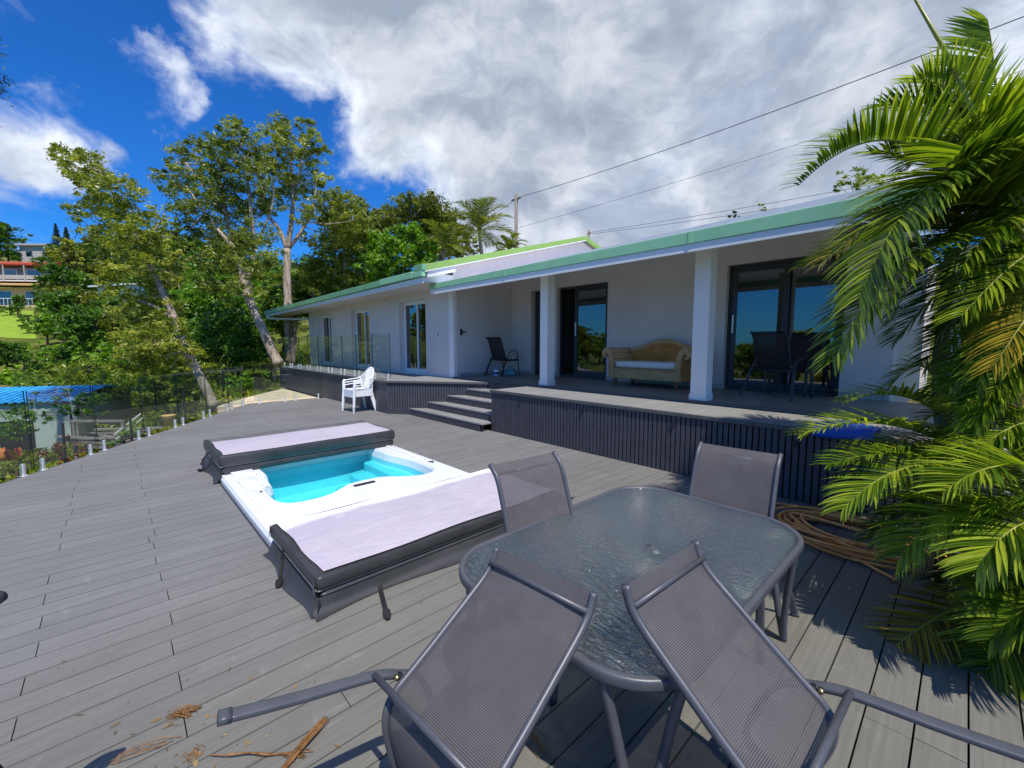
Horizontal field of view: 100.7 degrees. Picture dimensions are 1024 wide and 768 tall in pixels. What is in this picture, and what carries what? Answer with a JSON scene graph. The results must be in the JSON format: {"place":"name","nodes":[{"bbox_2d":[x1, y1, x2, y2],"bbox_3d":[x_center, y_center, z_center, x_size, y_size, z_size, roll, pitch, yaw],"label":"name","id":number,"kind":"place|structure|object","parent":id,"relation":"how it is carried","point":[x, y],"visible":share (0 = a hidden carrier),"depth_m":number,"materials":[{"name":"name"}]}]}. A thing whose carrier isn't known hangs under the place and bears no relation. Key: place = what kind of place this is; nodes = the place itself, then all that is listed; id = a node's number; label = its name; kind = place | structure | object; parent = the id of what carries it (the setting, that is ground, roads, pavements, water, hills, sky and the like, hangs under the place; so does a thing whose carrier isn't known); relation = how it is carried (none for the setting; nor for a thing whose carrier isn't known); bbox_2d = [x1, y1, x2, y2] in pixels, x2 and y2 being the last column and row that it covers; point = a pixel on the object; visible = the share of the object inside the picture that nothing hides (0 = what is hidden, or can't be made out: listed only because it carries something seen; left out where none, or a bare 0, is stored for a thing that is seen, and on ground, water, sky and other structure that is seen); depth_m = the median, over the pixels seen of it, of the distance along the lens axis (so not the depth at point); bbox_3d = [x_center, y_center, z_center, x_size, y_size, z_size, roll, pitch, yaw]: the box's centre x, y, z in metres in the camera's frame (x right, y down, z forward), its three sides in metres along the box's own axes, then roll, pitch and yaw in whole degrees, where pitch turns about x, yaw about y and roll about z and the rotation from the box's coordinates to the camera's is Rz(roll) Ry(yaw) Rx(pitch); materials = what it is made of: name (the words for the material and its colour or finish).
{"place":"outdoors","nodes":[
{"label":"outdoors","id":0,"kind":"place"},
{"bbox_2d":[0,447,22,460],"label":"cloth","id":1,"kind":"object","parent":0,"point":[8,455],"visible":0.89,"depth_m":10.49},
{"bbox_2d":[0,310,35,338],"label":"lawn","id":2,"kind":"structure","parent":0,"point":[9,328],"depth_m":48.74,"materials":[{"name":"plant"}]},
{"bbox_2d":[217,388,323,412],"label":"path","id":3,"kind":"structure","parent":0,"point":[275,395],"depth_m":13.10,"materials":[{"name":"stone"}]},
{"bbox_2d":[0,245,1014,529],"bbox_3d":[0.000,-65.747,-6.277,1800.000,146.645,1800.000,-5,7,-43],"label":"ground","id":4,"kind":"structure","parent":0,"point":[304,337],"depth_m":31.22,"materials":[{"name":"plant"}]},
{"bbox_2d":[0,36,15,107],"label":"pine tree","id":5,"kind":"object","parent":4,"relation":"on","point":[4,78],"visible":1,"depth_m":9.61,"materials":[{"name":"green plant"}]},
{"bbox_2d":[0,243,22,261],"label":"hillside tree","id":6,"kind":"object","parent":4,"relation":"on","point":[11,252],"visible":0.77,"depth_m":96.17,"materials":[{"name":"green plant"}]},
{"bbox_2d":[0,365,28,382],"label":"hillside tree","id":7,"kind":"object","parent":4,"relation":"on","point":[7,372],"visible":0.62,"depth_m":28.18,"materials":[{"name":"green plant"}]},
{"bbox_2d":[0,339,32,385],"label":"hillside tree","id":8,"kind":"object","parent":4,"relation":"on","point":[7,356],"visible":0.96,"depth_m":29.87,"materials":[{"name":"green plant"}]},
{"bbox_2d":[0,221,32,249],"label":"hillside tree","id":9,"kind":"object","parent":4,"relation":"on","point":[5,230],"visible":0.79,"depth_m":98.59,"materials":[{"name":"green plant"}]},
{"bbox_2d":[8,294,29,317],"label":"hillside tree","id":10,"kind":"object","parent":4,"relation":"on","point":[15,299],"visible":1,"depth_m":52.36,"materials":[{"name":"green plant"}]},
{"bbox_2d":[0,402,39,474],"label":"shrub","id":11,"kind":"object","parent":4,"relation":"on","point":[18,436],"visible":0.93,"depth_m":10.53,"materials":[{"name":"green plant"}]},
{"bbox_2d":[0,453,41,480],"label":"shrub","id":12,"kind":"object","parent":4,"relation":"on","point":[3,466],"visible":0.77,"depth_m":7.97,"materials":[{"name":"green plant"}]},
{"bbox_2d":[14,243,53,261],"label":"skyline house","id":13,"kind":"structure","parent":4,"relation":"on","point":[28,251],"depth_m":96.77,"materials":[{"name":"paint"}]},
{"bbox_2d":[0,261,74,306],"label":"hillside house","id":14,"kind":"structure","parent":4,"relation":"on","point":[17,274],"depth_m":60.08,"materials":[{"name":"white paint"}]},
{"bbox_2d":[24,357,62,377],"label":"hillside tree","id":15,"kind":"object","parent":4,"relation":"on","point":[35,365],"visible":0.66,"depth_m":29.77,"materials":[{"name":"green plant"}]},
{"bbox_2d":[31,312,66,343],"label":"hillside tree","id":16,"kind":"object","parent":4,"relation":"on","point":[49,320],"visible":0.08,"depth_m":38.56,"materials":[{"name":"green plant"}]},
{"bbox_2d":[29,259,78,288],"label":"hillside tree","id":17,"kind":"object","parent":4,"relation":"on","point":[57,275],"visible":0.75,"depth_m":56.33,"materials":[{"name":"green plant"}]},
{"bbox_2d":[32,288,80,318],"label":"hillside tree","id":18,"kind":"object","parent":4,"relation":"on","point":[62,299],"visible":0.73,"depth_m":42.75,"materials":[{"name":"green plant"}]},
{"bbox_2d":[35,345,79,384],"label":"hillside tree","id":19,"kind":"object","parent":4,"relation":"on","point":[64,354],"visible":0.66,"depth_m":29.77,"materials":[{"name":"green plant"}]},
{"bbox_2d":[9,387,112,459],"bbox_3d":[-11.636,1.028,11.224,2.777,2.026,1.152,2,6,16],"label":"shrub","id":20,"kind":"object","parent":4,"relation":"on","point":[97,399],"visible":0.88,"depth_m":10.98,"materials":[{"name":"green plant"}]},
{"bbox_2d":[36,282,87,306],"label":"hillside tree","id":21,"kind":"object","parent":4,"relation":"on","point":[50,288],"visible":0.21,"depth_m":50.83,"materials":[{"name":"green plant"}]},
{"bbox_2d":[27,339,100,368],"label":"hillside tree","id":22,"kind":"object","parent":4,"relation":"on","point":[39,341],"visible":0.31,"depth_m":32.73,"materials":[{"name":"green plant"}]},
{"bbox_2d":[35,434,94,464],"bbox_3d":[-9.355,1.625,8.928,0.910,1.265,1.010,-5,7,-43],"label":"shrub","id":23,"kind":"object","parent":4,"relation":"on","point":[58,447],"visible":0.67,"depth_m":8.73,"materials":[{"name":"green plant"}]},
{"bbox_2d":[0,385,135,461],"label":"shed","id":24,"kind":"structure","parent":4,"relation":"on","point":[45,434],"depth_m":13.00,"materials":[{"name":"metal"}]},
{"bbox_2d":[0,421,35,461],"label":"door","id":25,"kind":"structure","parent":24,"relation":"in","point":[12,444],"depth_m":12.66,"materials":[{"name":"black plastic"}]},
{"bbox_2d":[41,245,95,265],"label":"hillside tree","id":26,"kind":"object","parent":4,"relation":"on","point":[48,251],"visible":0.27,"depth_m":74.08,"materials":[{"name":"green plant"}]},
{"bbox_2d":[52,236,88,287],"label":"hillside tree","id":27,"kind":"object","parent":4,"relation":"on","point":[70,248],"visible":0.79,"depth_m":63.55,"materials":[{"name":"green plant"}]},
{"bbox_2d":[35,304,106,380],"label":"hillside tree","id":28,"kind":"object","parent":4,"relation":"on","point":[79,322],"visible":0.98,"depth_m":29.86,"materials":[{"name":"green plant"}]},
{"bbox_2d":[8,353,146,403],"bbox_3d":[-15.199,0.274,15.303,4.561,2.802,2.264,0,5,4],"label":"shrub","id":29,"kind":"object","parent":4,"relation":"on","point":[100,377],"visible":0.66,"depth_m":14.86,"materials":[{"name":"green plant"}]},
{"bbox_2d":[62,268,110,305],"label":"hillside tree","id":30,"kind":"object","parent":4,"relation":"on","point":[82,279],"visible":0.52,"depth_m":52.89,"materials":[{"name":"green plant"}]},
{"bbox_2d":[72,289,107,306],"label":"hillside tree","id":31,"kind":"object","parent":4,"relation":"on","point":[84,298],"visible":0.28,"depth_m":45.42,"materials":[{"name":"green plant"}]},
{"bbox_2d":[55,420,163,458],"bbox_3d":[-10.176,1.365,10.836,1.700,1.000,1.593,0,5,0],"label":"timber pile","id":32,"kind":"object","parent":4,"relation":"on","point":[107,436],"visible":0.58,"depth_m":10.53,"materials":[{"name":"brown wood"}]},
{"bbox_2d":[91,312,136,345],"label":"hillside tree","id":33,"kind":"object","parent":4,"relation":"on","point":[104,326],"visible":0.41,"depth_m":31.37,"materials":[{"name":"green plant"}]},
{"bbox_2d":[71,341,166,374],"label":"hillside tree","id":34,"kind":"object","parent":4,"relation":"on","point":[107,351],"visible":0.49,"depth_m":24.48,"materials":[{"name":"green plant"}]},
{"bbox_2d":[43,141,219,408],"bbox_3d":[-12.062,-3.501,13.300,6.030,8.435,3.039,5,7,40],"label":"paperbark tree","id":35,"kind":"object","parent":4,"relation":"on","point":[143,250],"visible":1,"depth_m":12.42,"materials":[{"name":"green plant"}]},
{"bbox_2d":[104,353,196,409],"bbox_3d":[-13.274,-0.100,15.636,3.974,2.238,2.296,0,5,-1],"label":"shrub","id":36,"kind":"object","parent":4,"relation":"on","point":[149,388],"visible":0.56,"depth_m":15.35,"materials":[{"name":"green plant"}]},
{"bbox_2d":[0,359,306,483],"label":"grass","id":37,"kind":"structure","parent":4,"relation":"on","point":[117,424],"depth_m":14.86,"materials":[{"name":"green plant"}]},
{"bbox_2d":[0,258,310,482],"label":"undergrowth","id":38,"kind":"object","parent":4,"relation":"on","point":[192,416],"visible":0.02,"depth_m":14.24,"materials":[{"name":"green plant"}]},
{"bbox_2d":[145,390,200,426],"bbox_3d":[-9.810,0.734,12.264,1.448,1.158,1.149,4,7,36],"label":"shrub","id":39,"kind":"object","parent":4,"relation":"on","point":[153,415],"visible":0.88,"depth_m":12.29,"materials":[{"name":"green plant"}]},
{"bbox_2d":[152,270,194,318],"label":"hillside tree","id":40,"kind":"object","parent":4,"relation":"on","point":[177,280],"visible":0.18,"depth_m":44.05,"materials":[{"name":"green plant"}]},
{"bbox_2d":[144,340,207,394],"bbox_3d":[-13.283,-0.669,16.717,2.772,2.676,1.688,4,7,35],"label":"shrub","id":41,"kind":"object","parent":4,"relation":"on","point":[191,346],"visible":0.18,"depth_m":16.39,"materials":[{"name":"green plant"}]},
{"bbox_2d":[162,218,195,249],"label":"hillside tree","id":42,"kind":"object","parent":4,"relation":"on","point":[175,234],"visible":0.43,"depth_m":86.79,"materials":[{"name":"green plant"}]},
{"bbox_2d":[179,248,229,275],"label":"hillside tree","id":43,"kind":"object","parent":4,"relation":"on","point":[212,261],"visible":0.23,"depth_m":56.88,"materials":[{"name":"green plant"}]},
{"bbox_2d":[148,266,261,370],"bbox_3d":[-16.862,-3.677,23.754,7.495,6.091,3.285,2,6,16],"label":"broadleaf tree","id":44,"kind":"object","parent":4,"relation":"on","point":[195,302],"visible":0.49,"depth_m":23.23,"materials":[{"name":"green plant"}]},
{"bbox_2d":[169,353,260,397],"bbox_3d":[-11.849,-0.374,17.141,3.469,1.786,2.013,-1,6,-15],"label":"shrub","id":45,"kind":"object","parent":4,"relation":"on","point":[218,373],"visible":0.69,"depth_m":16.91,"materials":[{"name":"green plant"}]},
{"bbox_2d":[146,113,288,365],"bbox_3d":[-10.618,-5.518,15.709,6.733,9.667,3.838,1,6,11],"label":"paperbark tree","id":46,"kind":"object","parent":4,"relation":"on","point":[233,251],"visible":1,"depth_m":15.28,"materials":[{"name":"green plant"}]},
{"bbox_2d":[173,300,275,375],"bbox_3d":[-13.488,-2.085,20.129,3.847,4.008,6.065,-20,21,-74],"label":"broadleaf tree","id":47,"kind":"object","parent":4,"relation":"on","point":[232,340],"visible":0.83,"depth_m":19.17,"materials":[{"name":"green plant"}]},
{"bbox_2d":[213,369,270,394],"bbox_3d":[-9.434,-0.043,15.068,2.224,1.032,1.267,1,6,13],"label":"shrub","id":48,"kind":"object","parent":4,"relation":"on","point":[247,374],"visible":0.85,"depth_m":14.73,"materials":[{"name":"green plant"}]},
{"bbox_2d":[251,270,305,360],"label":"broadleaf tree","id":49,"kind":"object","parent":4,"relation":"on","point":[295,330],"visible":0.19,"depth_m":26.75,"materials":[{"name":"green plant"}]},
{"bbox_2d":[246,350,310,368],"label":"shrub","id":50,"kind":"object","parent":4,"relation":"on","point":[282,354],"visible":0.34,"depth_m":20.09,"materials":[{"name":"green plant"}]},
{"bbox_2d":[255,298,302,357],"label":"hillside tree","id":51,"kind":"object","parent":4,"relation":"on","point":[281,332],"visible":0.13,"depth_m":27.69,"materials":[{"name":"green plant"}]},
{"bbox_2d":[267,256,340,303],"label":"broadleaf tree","id":52,"kind":"object","parent":4,"relation":"on","point":[311,277],"visible":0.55,"depth_m":23.42,"materials":[{"name":"green plant"}]},
{"bbox_2d":[245,107,374,355],"bbox_3d":[-9.525,-6.935,19.843,4.774,11.183,5.299,-5,7,-43],"label":"paperbark tree","id":53,"kind":"object","parent":4,"relation":"on","point":[280,136],"visible":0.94,"depth_m":19.41,"materials":[{"name":"green plant"}]},
{"bbox_2d":[258,249,367,328],"bbox_3d":[-11.611,-4.840,26.004,8.557,7.173,5.321,3,6,32],"label":"broadleaf tree","id":54,"kind":"object","parent":4,"relation":"on","point":[302,295],"visible":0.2,"depth_m":25.75,"materials":[{"name":"green plant"}]},
{"bbox_2d":[303,186,381,290],"bbox_3d":[-8.646,-6.530,23.140,4.608,7.645,4.151,-5,7,-43],"label":"tree","id":55,"kind":"object","parent":4,"relation":"on","point":[345,273],"visible":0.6,"depth_m":22.37,"materials":[{"name":"green plant"}]},
{"bbox_2d":[351,221,440,283],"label":"mango tree","id":56,"kind":"object","parent":4,"relation":"on","point":[389,251],"visible":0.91,"depth_m":20.72,"materials":[{"name":"green plant"}]},
{"bbox_2d":[348,189,478,260],"bbox_3d":[-7.321,-7.785,29.812,10.252,11.372,5.516,-1,5,-7],"label":"tree","id":57,"kind":"object","parent":4,"relation":"on","point":[428,207],"visible":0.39,"depth_m":29.07,"materials":[{"name":"green plant"}]},
{"bbox_2d":[408,218,474,260],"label":"coconut palm","id":58,"kind":"object","parent":4,"relation":"on","point":[444,234],"visible":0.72,"depth_m":21.59,"materials":[{"name":"green plant"}]},
{"bbox_2d":[443,197,519,253],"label":"coconut palm","id":59,"kind":"object","parent":4,"relation":"on","point":[479,217],"visible":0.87,"depth_m":24.58,"materials":[{"name":"green plant"}]},
{"bbox_2d":[493,233,527,251],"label":"coconut palm","id":60,"kind":"object","parent":4,"relation":"on","point":[508,243],"visible":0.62,"depth_m":29.61,"materials":[{"name":"green plant"}]},
{"bbox_2d":[511,194,520,246],"bbox_3d":[0.322,-8.436,32.561,0.274,11.805,1.000,-5,7,-43],"label":"power pole","id":61,"kind":"object","parent":4,"relation":"on","point":[516,212],"visible":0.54,"depth_m":32.05,"materials":[{"name":"grey wood"}]},
{"bbox_2d":[521,16,1023,196],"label":"power cable","id":62,"kind":"object","parent":61,"relation":"attached to","point":[780,108],"visible":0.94,"depth_m":18.83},
{"bbox_2d":[264,175,1020,437],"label":"house","id":63,"kind":"structure","parent":4,"relation":"on","point":[561,314],"depth_m":8.09,"materials":[{"name":"paint"}]},
{"bbox_2d":[320,315,332,365],"bbox_3d":[-7.135,-1.693,16.491,0.225,1.945,1.370,-5,7,-43],"label":"french window","id":64,"kind":"structure","parent":63,"relation":"in","point":[326,320],"depth_m":16.71,"materials":[{"name":"glass"}]},
{"bbox_2d":[353,309,369,368],"bbox_3d":[-4.937,-1.484,14.148,0.225,1.975,1.390,-5,7,-43],"label":"french window","id":65,"kind":"structure","parent":63,"relation":"in","point":[362,316],"depth_m":14.30,"materials":[{"name":"glass"}]},
{"bbox_2d":[401,300,426,375],"bbox_3d":[-2.647,-1.271,11.705,0.225,2.015,1.420,-5,7,-43],"label":"french window","id":66,"kind":"structure","parent":63,"relation":"in","point":[414,312],"depth_m":11.82,"materials":[{"name":"glass"}]},
{"bbox_2d":[458,289,489,375],"bbox_3d":[-0.916,-1.273,10.575,1.000,2.115,0.073,-5,7,-43],"label":"entry door","id":67,"kind":"structure","parent":63,"relation":"in","point":[473,305],"depth_m":10.57,"materials":[{"name":"white wood"}]},
{"bbox_2d":[485,337,519,376],"bbox_3d":[-0.241,-0.705,10.727,0.634,0.972,0.712,5,8,45],"label":"veranda chair","id":68,"kind":"object","parent":63,"relation":"on","point":[497,349],"visible":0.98,"depth_m":10.57,"materials":[{"name":"fabric"}]},
{"bbox_2d":[535,292,539,373],"bbox_3d":[0.817,-1.290,10.830,0.040,2.110,0.580,-5,7,-43],"label":"inner door","id":69,"kind":"structure","parent":63,"relation":"in","point":[537,300],"depth_m":10.97,"materials":[{"name":"paint"}]},
{"bbox_2d":[559,282,607,378],"bbox_3d":[1.703,-1.212,9.895,0.145,2.128,1.440,-5,7,-43],"label":"sliding door","id":70,"kind":"structure","parent":63,"relation":"in","point":[591,301],"depth_m":9.79,"materials":[{"name":"black glass"}]},
{"bbox_2d":[602,339,691,389],"bbox_3d":[2.662,-0.409,8.013,0.806,0.891,1.773,-5,7,-43],"label":"wicker sofa","id":71,"kind":"object","parent":63,"relation":"on","point":[666,360],"visible":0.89,"depth_m":8.00,"materials":[{"name":"wicker"}]},
{"bbox_2d":[739,330,808,400],"bbox_3d":[3.993,-0.299,6.389,0.727,0.996,0.766,-4,7,-34],"label":"patio chair","id":72,"kind":"object","parent":63,"relation":"on","point":[772,351],"visible":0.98,"depth_m":6.26,"materials":[{"name":"grey metal"}]},
{"bbox_2d":[724,252,847,395],"bbox_3d":[4.437,-0.944,6.981,0.145,2.148,1.670,-5,7,-43],"label":"sliding door","id":73,"kind":"structure","parent":63,"relation":"in","point":[762,297],"depth_m":7.00,"materials":[{"name":"black glass"}]},
{"bbox_2d":[767,331,833,397],"bbox_3d":[4.421,-0.314,6.550,0.727,0.996,0.767,-4,7,-35],"label":"patio chair","id":74,"kind":"object","parent":63,"relation":"on","point":[800,344],"visible":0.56,"depth_m":6.64,"materials":[{"name":"fabric"}]},
{"bbox_2d":[832,164,885,192],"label":"broadleaf tree","id":75,"kind":"object","parent":4,"relation":"on","point":[856,185],"visible":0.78,"depth_m":15.91,"materials":[{"name":"green plant"}]},
{"bbox_2d":[0,0,1023,274],"label":"sky","id":76,"kind":"structure","parent":0,"point":[461,100],"materials":[{"name":"blue"}]},
{"bbox_2d":[141,488,1023,767],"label":"deck underframe","id":77,"kind":"object","parent":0,"point":[912,741],"depth_m":1.91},
{"bbox_2d":[0,398,1023,767],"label":"deck","id":78,"kind":"structure","parent":77,"relation":"on","point":[84,586],"depth_m":2.31,"materials":[{"name":"wood"}]},
{"bbox_2d":[0,366,244,477],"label":"deck glass fence","id":79,"kind":"object","parent":78,"relation":"on","point":[23,469],"visible":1,"depth_m":6.37,"materials":[{"name":"glass"}]},
{"bbox_2d":[108,735,181,764],"bbox_3d":[-1.446,1.433,1.673,0.230,0.023,0.052,-3,6,-29],"label":"palm fibre","id":80,"kind":"object","parent":78,"relation":"on","point":[141,749],"visible":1,"depth_m":1.66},
{"bbox_2d":[165,704,202,721],"bbox_3d":[-1.429,1.417,1.836,0.141,0.024,0.067,-2,6,-16],"label":"palm fibre","id":81,"kind":"object","parent":78,"relation":"on","point":[179,713],"visible":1,"depth_m":1.83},
{"bbox_2d":[210,748,312,761],"bbox_3d":[-0.976,1.437,1.639,0.393,0.019,0.053,0,5,-4],"label":"palm sheath","id":82,"kind":"object","parent":78,"relation":"on","point":[272,754],"visible":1,"depth_m":1.65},
{"bbox_2d":[197,420,394,483],"bbox_3d":[-3.007,0.872,6.015,2.344,0.316,1.236,-5,7,-43],"label":"spa cover","id":83,"kind":"object","parent":78,"relation":"on","point":[226,455],"visible":1,"depth_m":5.62,"materials":[{"name":"black plastic"}]},
{"bbox_2d":[281,716,329,767],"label":"palm stalk","id":84,"kind":"object","parent":78,"relation":"on","point":[306,739],"visible":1,"depth_m":1.69,"materials":[{"name":"plant"}]},
{"bbox_2d":[206,445,469,597],"bbox_3d":[-1.933,1.302,4.992,2.234,0.538,4.524,-5,7,-43],"label":"swim spa","id":85,"kind":"object","parent":78,"relation":"in","point":[262,500],"visible":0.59,"depth_m":5.08,"materials":[{"name":"white plastic"}]},
{"bbox_2d":[342,377,375,413],"bbox_3d":[-3.609,0.183,10.064,0.606,0.934,0.654,5,7,43],"label":"plastic chair","id":86,"kind":"object","parent":78,"relation":"on","point":[359,395],"visible":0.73,"depth_m":10.01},
{"bbox_2d":[342,373,375,410],"bbox_3d":[-3.609,0.128,10.058,0.606,0.934,0.654,5,7,43],"label":"plastic chair","id":87,"kind":"object","parent":86,"relation":"on","point":[357,393],"visible":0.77,"depth_m":9.93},
{"bbox_2d":[341,367,375,408],"bbox_3d":[-3.609,0.073,10.053,0.606,0.934,0.654,5,7,43],"label":"plastic chair","id":88,"kind":"object","parent":87,"relation":"on","point":[369,372],"visible":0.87,"depth_m":10.07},
{"bbox_2d":[278,365,490,413],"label":"corner platform","id":89,"kind":"structure","parent":78,"relation":"on","point":[398,393],"depth_m":10.02,"materials":[{"name":"wood"}]},
{"bbox_2d":[282,334,390,380],"bbox_3d":[-5.582,-0.891,12.591,0.072,1.060,8.307,-5,7,-43],"label":"glass balustrade","id":90,"kind":"object","parent":89,"relation":"on","point":[331,369],"visible":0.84,"depth_m":11.98,"materials":[{"name":"glass"}]},
{"bbox_2d":[217,547,597,767],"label":"patio chair","id":91,"kind":"object","parent":78,"relation":"on","point":[478,680],"visible":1,"depth_m":1.33,"materials":[{"name":"fabric"}]},
{"bbox_2d":[263,469,575,621],"bbox_3d":[-0.588,1.149,3.501,2.410,0.236,1.385,-5,7,-43],"label":"spa cover","id":92,"kind":"object","parent":78,"relation":"on","point":[339,558],"visible":0.91,"depth_m":3.07,"materials":[{"name":"black plastic"}]},
{"bbox_2d":[56,488,876,767],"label":"leaf litter","id":93,"kind":"object","parent":78,"relation":"on","point":[196,761],"visible":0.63,"depth_m":1.77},
{"bbox_2d":[409,383,524,431],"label":"deck steps","id":94,"kind":"structure","parent":78,"relation":"on","point":[471,409],"depth_m":8.73,"materials":[{"name":"wood"}]},
{"bbox_2d":[488,451,573,706],"bbox_3d":[0.267,0.920,2.200,0.743,0.965,0.705,-4,7,-36],"label":"patio chair","id":95,"kind":"object","parent":78,"relation":"on","point":[532,489],"visible":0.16,"depth_m":2.36,"materials":[{"name":"fabric"}]},
{"bbox_2d":[459,486,803,767],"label":"patio table","id":96,"kind":"object","parent":78,"relation":"on","point":[604,546],"visible":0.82,"depth_m":1.98,"materials":[{"name":"glass"}]},
{"bbox_2d":[689,441,798,631],"bbox_3d":[1.193,0.896,2.452,0.743,0.965,0.705,5,7,42],"label":"patio chair","id":97,"kind":"object","parent":78,"relation":"on","point":[745,479],"visible":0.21,"depth_m":2.58,"materials":[{"name":"fabric"}]},
{"bbox_2d":[490,386,1023,527],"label":"raised platform","id":98,"kind":"structure","parent":78,"relation":"on","point":[663,435],"depth_m":5.32,"materials":[{"name":"grey wood"}]},
{"bbox_2d":[812,420,881,440],"bbox_3d":[3.277,0.448,4.147,0.536,0.120,0.468,-5,7,-43],"label":"tarpaulin","id":99,"kind":"object","parent":98,"relation":"on","point":[852,431],"visible":0.82,"depth_m":4.04,"materials":[{"name":"blue plastic"}]},
{"bbox_2d":[621,541,1023,767],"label":"patio chair","id":100,"kind":"object","parent":78,"relation":"on","point":[751,694],"visible":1,"depth_m":1.27,"materials":[{"name":"fabric"}]},
{"bbox_2d":[774,502,946,583],"bbox_3d":[2.702,1.203,3.574,0.926,0.129,1.420,-1,6,-13],"label":"garden hose","id":101,"kind":"object","parent":78,"relation":"on","point":[840,545],"visible":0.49,"depth_m":3.36,"materials":[{"name":"rubber"}]},
{"bbox_2d":[777,0,1023,556],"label":"areca palm","id":102,"kind":"object","parent":78,"relation":"on","point":[974,163],"visible":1,"depth_m":2.51,"materials":[{"name":"green plant"}]},
{"bbox_2d":[785,379,1023,708],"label":"areca palm","id":103,"kind":"object","parent":78,"relation":"on","point":[988,636],"visible":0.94,"depth_m":2.17,"materials":[{"name":"green plant"}]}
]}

